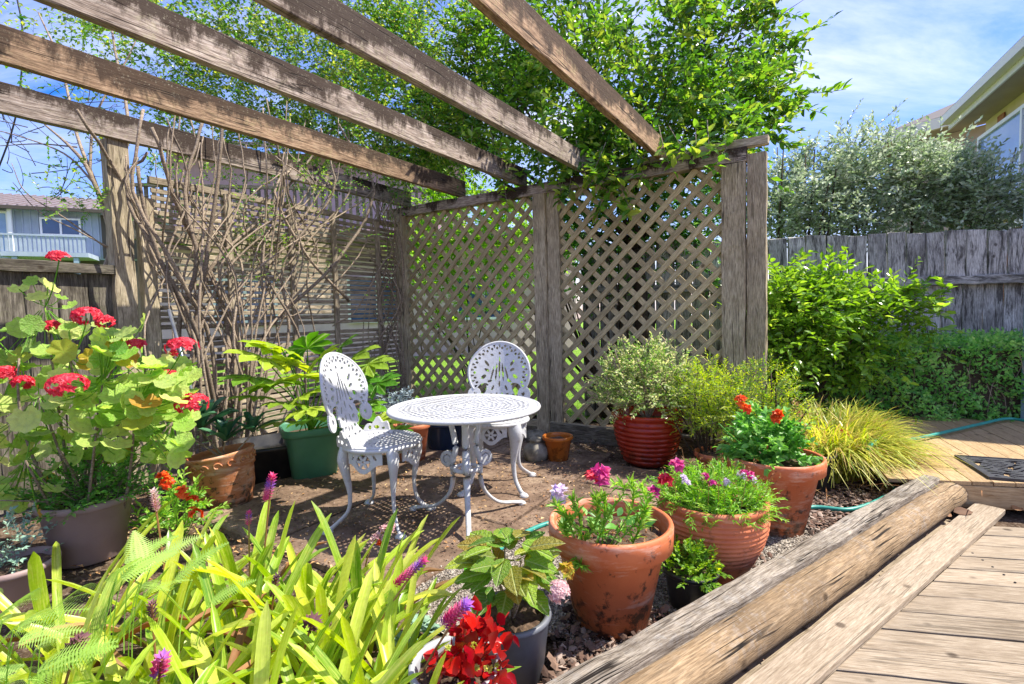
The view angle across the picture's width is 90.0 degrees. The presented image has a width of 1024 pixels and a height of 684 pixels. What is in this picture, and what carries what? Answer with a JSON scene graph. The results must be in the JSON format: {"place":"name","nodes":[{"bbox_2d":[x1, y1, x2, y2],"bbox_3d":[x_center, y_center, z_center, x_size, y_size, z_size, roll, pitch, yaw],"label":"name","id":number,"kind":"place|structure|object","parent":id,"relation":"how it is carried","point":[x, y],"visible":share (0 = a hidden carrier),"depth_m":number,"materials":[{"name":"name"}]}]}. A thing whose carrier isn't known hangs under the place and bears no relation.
{"place":"outdoors","nodes":[
{"label":"outdoors","id":0,"kind":"place"},
{"bbox_2d":[0,0,22,165],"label":"overhead cable","id":1,"kind":"object","parent":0,"point":[9,138],"visible":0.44,"depth_m":8.99,"materials":[{"name":"black plastic"}]},
{"bbox_2d":[0,193,168,338],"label":"grey house","id":2,"kind":"structure","parent":0,"point":[27,232],"depth_m":21.23,"materials":[{"name":"painted wood siding"},{"name":"glass"},{"name":"roof shingles"}]},
{"bbox_2d":[0,211,9,250],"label":"window","id":3,"kind":"structure","parent":2,"relation":"in","point":[3,214],"depth_m":20.74,"materials":[{"name":"white paint"}]},
{"bbox_2d":[39,217,81,234],"bbox_3d":[-18.936,-4.829,21.489,1.350,0.740,0.070,-3,4,-25],"label":"window","id":4,"kind":"structure","parent":2,"relation":"in","point":[52,227],"depth_m":21.45,"materials":[{"name":"blue glass"}]},
{"bbox_2d":[1,320,698,475],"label":"lawn","id":5,"kind":"structure","parent":0,"point":[577,352],"depth_m":8.85,"materials":[{"name":"green plant"}]},
{"bbox_2d":[267,368,589,415],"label":"lawn grass","id":6,"kind":"structure","parent":5,"relation":"on","point":[486,388],"depth_m":7.70,"materials":[{"name":"green plant"}]},
{"bbox_2d":[364,164,581,386],"bbox_3d":[-0.396,-0.960,7.316,3.174,3.343,1.822,-1,3,0],"label":"leafy shrub","id":7,"kind":"object","parent":5,"relation":"on","point":[498,276],"visible":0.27,"depth_m":7.17,"materials":[{"name":"green plant"}]},
{"bbox_2d":[324,0,852,405],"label":"broadleaf tree","id":8,"kind":"object","parent":5,"relation":"on","point":[693,93],"visible":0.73,"depth_m":4.55,"materials":[{"name":"green plant"}]},
{"bbox_2d":[509,167,746,418],"bbox_3d":[1.260,-0.616,5.205,2.582,2.814,1.309,-1,3,0],"label":"leafy shrub","id":9,"kind":"object","parent":5,"relation":"on","point":[696,222],"visible":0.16,"depth_m":5.05,"materials":[{"name":"green plant"}]},
{"bbox_2d":[582,229,1023,415],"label":"paling fence","id":10,"kind":"object","parent":5,"relation":"on","point":[978,302],"visible":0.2,"depth_m":4.86,"materials":[{"name":"grey wood"}]},
{"bbox_2d":[869,35,1023,339],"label":"cream house","id":11,"kind":"structure","parent":5,"relation":"on","point":[993,95],"depth_m":8.37,"materials":[{"name":"white paint"}]},
{"bbox_2d":[977,104,1023,221],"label":"window","id":12,"kind":"structure","parent":11,"relation":"in","point":[1011,126],"depth_m":8.19,"materials":[{"name":"white paint"}]},
{"bbox_2d":[130,141,584,362],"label":"mauve house","id":13,"kind":"structure","parent":0,"point":[335,203],"depth_m":13.24,"materials":[{"name":"grey wood"}]},
{"bbox_2d":[212,278,278,323],"bbox_3d":[-6.669,-1.002,12.826,1.500,1.200,0.070,-2,3,-11],"label":"window","id":14,"kind":"structure","parent":13,"relation":"in","point":[239,280],"depth_m":12.85,"materials":[{"name":"grey glass"}]},
{"bbox_2d":[347,277,396,322],"bbox_3d":[-3.528,-1.112,13.426,1.500,1.200,0.070,-2,3,-11],"label":"window","id":15,"kind":"structure","parent":13,"relation":"in","point":[381,277],"depth_m":13.37,"materials":[{"name":"grey glass"}]},
{"bbox_2d":[456,277,509,319],"bbox_3d":[-0.780,-1.208,13.952,1.500,1.200,0.070,-2,3,-11],"label":"window","id":16,"kind":"structure","parent":13,"relation":"in","point":[492,316],"depth_m":13.94,"materials":[{"name":"glass"}]},
{"bbox_2d":[174,437,687,597],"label":"patio","id":17,"kind":"structure","parent":0,"point":[233,523],"depth_m":2.97,"materials":[{"name":"stone"}]},
{"bbox_2d":[164,397,276,509],"bbox_3d":[-1.743,0.663,2.995,0.462,0.660,0.551,1,4,41],"label":"decorated terracotta pot","id":18,"kind":"object","parent":17,"relation":"on","point":[228,472],"visible":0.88,"depth_m":2.94,"materials":[{"name":"ceramic"}]},
{"bbox_2d":[217,331,413,479],"bbox_3d":[-1.194,0.440,3.272,1.140,1.017,0.916,0,3,22],"label":"fatsia planter","id":19,"kind":"object","parent":17,"relation":"on","point":[310,440],"visible":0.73,"depth_m":3.37,"materials":[{"name":"green plastic"}]},
{"bbox_2d":[319,352,435,539],"bbox_3d":[-0.720,0.499,2.699,0.498,0.897,0.467,-1,3,14],"label":"garden chair","id":20,"kind":"object","parent":17,"relation":"on","point":[373,444],"visible":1,"depth_m":2.67,"materials":[{"name":"white paint"}]},
{"bbox_2d":[368,386,429,462],"bbox_3d":[-0.872,0.617,3.875,0.514,0.580,0.337,-1,3,0],"label":"striped terracotta pot","id":21,"kind":"object","parent":17,"relation":"on","point":[422,430],"visible":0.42,"depth_m":3.82,"materials":[{"name":"ceramic"}]},
{"bbox_2d":[247,440,631,568],"bbox_3d":[-0.377,0.894,3.372,2.342,0.026,2.280,-3,3,-22],"label":"dark debris","id":22,"kind":"object","parent":17,"relation":"on","point":[423,500],"visible":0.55,"depth_m":2.95,"materials":[{"name":"brown plant"}]},
{"bbox_2d":[427,425,461,450],"bbox_3d":[-0.555,0.761,4.202,0.340,0.240,0.340,-1,3,0],"label":"dark blue pot","id":23,"kind":"object","parent":17,"relation":"on","point":[439,438],"visible":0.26,"depth_m":4.07,"materials":[{"name":"ceramic"}]},
{"bbox_2d":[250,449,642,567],"bbox_3d":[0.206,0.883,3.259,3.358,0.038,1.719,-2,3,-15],"label":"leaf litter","id":24,"kind":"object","parent":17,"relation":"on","point":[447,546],"visible":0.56,"depth_m":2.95,"materials":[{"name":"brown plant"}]},
{"bbox_2d":[386,394,540,535],"bbox_3d":[-0.240,0.632,2.679,0.793,0.608,0.793,-1,3,0],"label":"garden table","id":25,"kind":"object","parent":17,"relation":"on","point":[465,411],"visible":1,"depth_m":2.62,"materials":[{"name":"white paint"}]},
{"bbox_2d":[457,341,535,497],"bbox_3d":[-0.100,0.455,3.223,0.467,0.897,0.498,-1,3,7],"label":"garden chair","id":26,"kind":"object","parent":17,"relation":"on","point":[515,429],"visible":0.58,"depth_m":3.37,"materials":[{"name":"white paint"}]},
{"bbox_2d":[523,437,547,461],"bbox_3d":[0.178,0.792,3.779,0.196,0.190,0.195,-1,3,0],"label":"stone urn","id":27,"kind":"object","parent":17,"relation":"on","point":[535,449],"visible":0.89,"depth_m":3.71,"materials":[{"name":"grey stone"}]},
{"bbox_2d":[542,432,572,461],"bbox_3d":[0.337,0.784,3.765,0.230,0.200,0.230,-1,3,0],"label":"amber pot","id":28,"kind":"object","parent":17,"relation":"on","point":[557,444],"visible":0.91,"depth_m":3.69,"materials":[{"name":"ceramic"}]},
{"bbox_2d":[0,400,900,683],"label":"garden bed","id":29,"kind":"object","parent":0,"point":[84,580],"visible":0.05,"depth_m":2.36,"materials":[{"name":"soil"}]},
{"bbox_2d":[0,502,63,602],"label":"shallow brown bowl","id":30,"kind":"object","parent":29,"relation":"on","point":[14,585],"visible":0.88,"depth_m":2.11,"materials":[{"name":"plastic"}]},
{"bbox_2d":[0,258,122,513],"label":"board fence","id":31,"kind":"object","parent":29,"relation":"on","point":[86,285],"visible":0.27,"depth_m":3.10,"materials":[{"name":"wood"}]},
{"bbox_2d":[0,439,167,568],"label":"brown plastic pot","id":32,"kind":"object","parent":29,"relation":"on","point":[95,531],"visible":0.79,"depth_m":2.32,"materials":[{"name":"plastic"}]},
{"bbox_2d":[0,250,209,517],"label":"geranium","id":33,"kind":"object","parent":32,"relation":"in","point":[132,401],"visible":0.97,"depth_m":2.24,"materials":[{"name":"green plant"}]},
{"bbox_2d":[0,530,255,683],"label":"fern","id":34,"kind":"object","parent":29,"relation":"on","point":[136,557],"visible":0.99,"depth_m":1.12,"materials":[{"name":"green plant"}]},
{"bbox_2d":[33,476,307,608],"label":"leaf litter","id":35,"kind":"object","parent":29,"relation":"on","point":[98,572],"visible":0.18,"depth_m":2.42,"materials":[{"name":"brown plant"}]},
{"bbox_2d":[127,465,229,536],"bbox_3d":[-1.601,0.795,2.535,0.724,0.488,0.476,0,4,30],"label":"alstroemeria","id":36,"kind":"object","parent":29,"relation":"on","point":[194,493],"visible":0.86,"depth_m":2.52,"materials":[{"name":"green plant"}]},
{"bbox_2d":[0,0,518,494],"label":"climbing vine","id":37,"kind":"object","parent":29,"relation":"on","point":[196,324],"visible":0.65,"depth_m":4.32,"materials":[{"name":"brown plant"}]},
{"bbox_2d":[167,309,207,441],"bbox_3d":[-2.021,0.201,3.185,0.361,0.819,0.022,1,4,31],"label":"metal pole","id":38,"kind":"object","parent":37,"relation":"attached to","point":[172,322],"visible":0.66,"depth_m":3.22,"materials":[{"name":"metal"}]},
{"bbox_2d":[0,472,521,683],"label":"bromeliad clump","id":39,"kind":"object","parent":29,"relation":"on","point":[263,651],"visible":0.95,"depth_m":1.46,"materials":[{"name":"green plant"}]},
{"bbox_2d":[232,433,290,484],"bbox_3d":[-1.730,0.820,3.583,0.376,0.250,0.470,-3,4,-31],"label":"black trough","id":40,"kind":"object","parent":29,"relation":"on","point":[271,453],"visible":0.52,"depth_m":3.44,"materials":[{"name":"plastic"}]},
{"bbox_2d":[0,0,769,484],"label":"pergola","id":41,"kind":"object","parent":29,"relation":"on","point":[740,272],"visible":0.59,"depth_m":3.90,"materials":[{"name":"brown wood"}]},
{"bbox_2d":[395,631,417,645],"bbox_3d":[-0.357,0.988,1.684,0.089,0.059,0.093,-4,4,-36],"label":"echeveria","id":42,"kind":"object","parent":29,"relation":"on","point":[397,636],"visible":0.15,"depth_m":1.68,"materials":[{"name":"green plant"}]},
{"bbox_2d":[410,614,430,635],"bbox_3d":[-0.327,0.980,1.770,0.109,0.063,0.114,-4,4,-36],"label":"echeveria","id":43,"kind":"object","parent":29,"relation":"on","point":[426,619],"visible":0.2,"depth_m":1.77,"materials":[{"name":"green plant"}]},
{"bbox_2d":[420,622,442,641],"bbox_3d":[-0.277,0.984,1.732,0.079,0.057,0.083,-4,4,-36],"label":"echeveria","id":44,"kind":"object","parent":29,"relation":"on","point":[435,626],"visible":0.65,"depth_m":1.72,"materials":[{"name":"green plant"}]},
{"bbox_2d":[408,595,519,683],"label":"begonia pot","id":45,"kind":"object","parent":29,"relation":"on","point":[471,657],"visible":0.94,"depth_m":1.26,"materials":[{"name":"red plastic"}]},
{"bbox_2d":[444,527,574,683],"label":"hydrangea pot","id":46,"kind":"object","parent":29,"relation":"on","point":[521,599],"visible":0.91,"depth_m":1.49,"materials":[{"name":"grey plastic"}]},
{"bbox_2d":[526,429,545,442],"bbox_3d":[0.194,0.800,4.395,0.203,0.116,0.193,-4,4,-37],"label":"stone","id":47,"kind":"object","parent":29,"relation":"on","point":[535,433],"visible":0.56,"depth_m":4.34,"materials":[{"name":"grey stone"}]},
{"bbox_2d":[487,431,689,460],"bbox_3d":[-0.062,0.823,4.470,3.041,0.033,0.599,1,4,32],"label":"dark debris","id":48,"kind":"object","parent":29,"relation":"on","point":[590,447],"visible":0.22,"depth_m":4.02,"materials":[{"name":"brown plant"}]},
{"bbox_2d":[400,518,821,656],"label":"gravel path","id":49,"kind":"structure","parent":29,"relation":"on","point":[661,586],"depth_m":2.04,"materials":[{"name":"grey gravel"}]},
{"bbox_2d":[537,598,669,683],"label":"coarse bark mulch","id":50,"kind":"object","parent":49,"relation":"on","point":[572,655],"visible":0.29,"depth_m":1.66,"materials":[{"name":"brown wood"}]},
{"bbox_2d":[545,462,673,641],"bbox_3d":[0.333,0.683,1.792,0.455,0.621,0.440,-1,3,0],"label":"terracotta planter","id":51,"kind":"object","parent":49,"relation":"on","point":[616,552],"visible":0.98,"depth_m":1.65,"materials":[{"name":"ceramic"}]},
{"bbox_2d":[659,534,733,609],"bbox_3d":[0.644,0.844,1.882,0.303,0.274,0.291,0,4,28],"label":"black succulent pot","id":52,"kind":"object","parent":49,"relation":"on","point":[694,575],"visible":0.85,"depth_m":1.84,"materials":[{"name":"plastic"}]},
{"bbox_2d":[641,447,791,585],"bbox_3d":[0.805,0.691,2.111,0.605,0.547,0.555,-1,3,0],"label":"ribbed terracotta jar","id":53,"kind":"object","parent":49,"relation":"on","point":[728,515],"visible":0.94,"depth_m":1.95,"materials":[{"name":"ceramic"}]},
{"bbox_2d":[464,417,1023,569],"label":"garden hose","id":54,"kind":"object","parent":49,"relation":"on","point":[821,507],"visible":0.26,"depth_m":3.01,"materials":[{"name":"teal rubber"}]},
{"bbox_2d":[750,552,771,569],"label":"bark mulch","id":55,"kind":"object","parent":49,"relation":"on","point":[769,554],"visible":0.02,"depth_m":2.22,"materials":[{"name":"brown wood"}]},
{"bbox_2d":[711,394,827,537],"bbox_3d":[1.261,0.581,2.519,0.486,0.700,0.504,1,4,40],"label":"terracotta planter","id":56,"kind":"object","parent":49,"relation":"on","point":[802,470],"visible":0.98,"depth_m":2.41,"materials":[{"name":"ceramic"}]},
{"bbox_2d":[550,422,734,455],"bbox_3d":[1.047,0.790,4.090,1.656,0.151,0.052,1,4,32],"label":"edging timber","id":57,"kind":"object","parent":29,"relation":"on","point":[588,434],"visible":0.36,"depth_m":4.27,"materials":[{"name":"wood"}]},
{"bbox_2d":[582,330,708,467],"bbox_3d":[0.976,0.395,3.670,0.984,0.956,0.865,-1,3,0],"label":"red glazed planter","id":58,"kind":"object","parent":29,"relation":"on","point":[644,438],"visible":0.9,"depth_m":3.55,"materials":[{"name":"ceramic"}]},
{"bbox_2d":[694,446,729,479],"bbox_3d":[1.366,0.793,3.350,0.338,0.179,0.270,-1,3,0],"label":"terracotta pot","id":59,"kind":"object","parent":29,"relation":"on","point":[709,455],"visible":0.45,"depth_m":3.31,"materials":[{"name":"ceramic"}]},
{"bbox_2d":[658,348,753,459],"bbox_3d":[1.313,0.456,3.444,0.702,0.852,0.606,-1,3,0],"label":"azalea bush","id":60,"kind":"object","parent":59,"relation":"in","point":[691,413],"visible":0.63,"depth_m":3.39,"materials":[{"name":"green plant"}]},
{"bbox_2d":[546,475,939,683],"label":"timber sleeper","id":61,"kind":"object","parent":29,"relation":"on","point":[646,647],"visible":0.52,"depth_m":1.68,"materials":[{"name":"brown wood"}]},
{"bbox_2d":[694,349,826,439],"bbox_3d":[1.516,0.465,3.179,0.807,0.852,0.653,-1,3,0],"label":"azalea bush","id":62,"kind":"object","parent":29,"relation":"on","point":[770,395],"visible":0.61,"depth_m":3.16,"materials":[{"name":"green plant"}]},
{"bbox_2d":[629,395,992,502],"bbox_3d":[2.127,0.709,3.410,2.190,0.596,2.232,1,4,40],"label":"grass clump","id":63,"kind":"object","parent":29,"relation":"on","point":[848,436],"visible":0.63,"depth_m":3.14,"materials":[{"name":"yellow plant"}]},
{"bbox_2d":[800,437,837,492],"bbox_3d":[1.806,0.725,3.067,0.252,0.323,0.240,-1,3,0],"label":"black nursery pot","id":64,"kind":"object","parent":29,"relation":"on","point":[825,485],"visible":0.2,"depth_m":2.98,"materials":[{"name":"plastic"}]},
{"bbox_2d":[710,244,966,423],"bbox_3d":[2.704,-0.023,4.346,2.068,1.654,1.476,-1,3,0],"label":"citrus bush","id":65,"kind":"object","parent":29,"relation":"on","point":[811,301],"visible":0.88,"depth_m":4.10,"materials":[{"name":"green plant"}]},
{"bbox_2d":[805,473,903,538],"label":"bark mulch","id":66,"kind":"object","parent":29,"relation":"on","point":[824,518],"visible":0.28,"depth_m":2.87,"materials":[{"name":"brown wood"}]},
{"bbox_2d":[0,0,1023,318],"label":"sky","id":67,"kind":"structure","parent":0,"point":[930,53],"materials":[{"name":"blue"}]},
{"bbox_2d":[29,315,1023,683],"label":"ground","id":68,"kind":"structure","parent":0,"point":[1013,519],"depth_m":2.76,"materials":[{"name":"soil"}]},
{"bbox_2d":[724,503,1023,683],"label":"deck","id":69,"kind":"structure","parent":68,"relation":"on","point":[960,620],"depth_m":1.75,"materials":[{"name":"brown wood"}]},
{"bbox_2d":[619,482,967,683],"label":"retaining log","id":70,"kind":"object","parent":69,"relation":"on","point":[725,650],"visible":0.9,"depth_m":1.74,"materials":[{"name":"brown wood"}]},
{"bbox_2d":[954,507,972,514],"bbox_3d":[2.297,0.865,2.606,0.090,0.020,0.052,-9,32,12],"label":"fallen leaf","id":71,"kind":"object","parent":69,"relation":"on","point":[960,510],"visible":1,"depth_m":2.61,"materials":[{"name":"brown plant"}]},
{"bbox_2d":[746,97,1023,391],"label":"silver shrub","id":72,"kind":"object","parent":68,"relation":"on","point":[966,194],"visible":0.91,"depth_m":5.74,"materials":[{"name":"green plant"}]},
{"bbox_2d":[794,327,1023,421],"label":"clipped hedge","id":73,"kind":"object","parent":68,"relation":"on","point":[984,382],"visible":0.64,"depth_m":4.22,"materials":[{"name":"green plant"}]},
{"bbox_2d":[873,416,1023,510],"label":"deck","id":74,"kind":"structure","parent":68,"relation":"on","point":[1003,439],"depth_m":3.24,"materials":[{"name":"beige wood"}]},
{"bbox_2d":[954,454,1023,481],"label":"door mat","id":75,"kind":"object","parent":74,"relation":"on","point":[994,468],"depth_m":2.95,"materials":[{"name":"black rubber"}]},
{"bbox_2d":[1012,505,1022,509],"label":"fallen leaf","id":76,"kind":"object","parent":74,"relation":"on","point":[1015,507],"visible":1,"depth_m":2.70,"materials":[{"name":"brown plant"}]},
{"bbox_2d":[1020,115,1023,418],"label":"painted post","id":77,"kind":"object","parent":74,"relation":"on","point":[1021,411],"visible":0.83,"depth_m":4.10,"materials":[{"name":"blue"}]},
{"bbox_3d":[-0.574,0.971,2.007,0.137,0.066,0.128,-1,3,0],"label":"echeveria","id":78,"kind":"object","parent":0,"visible":0},
{"bbox_2d":[364,523,395,576],"bbox_3d":[-0.531,0.821,1.940,0.218,0.316,0.085,1,4,37],"label":"echeveria flower stalk","id":79,"kind":"object","parent":78,"relation":"attached to","point":[374,537],"visible":0.63,"depth_m":1.89,"materials":[{"name":"pink plant"}]}
]}

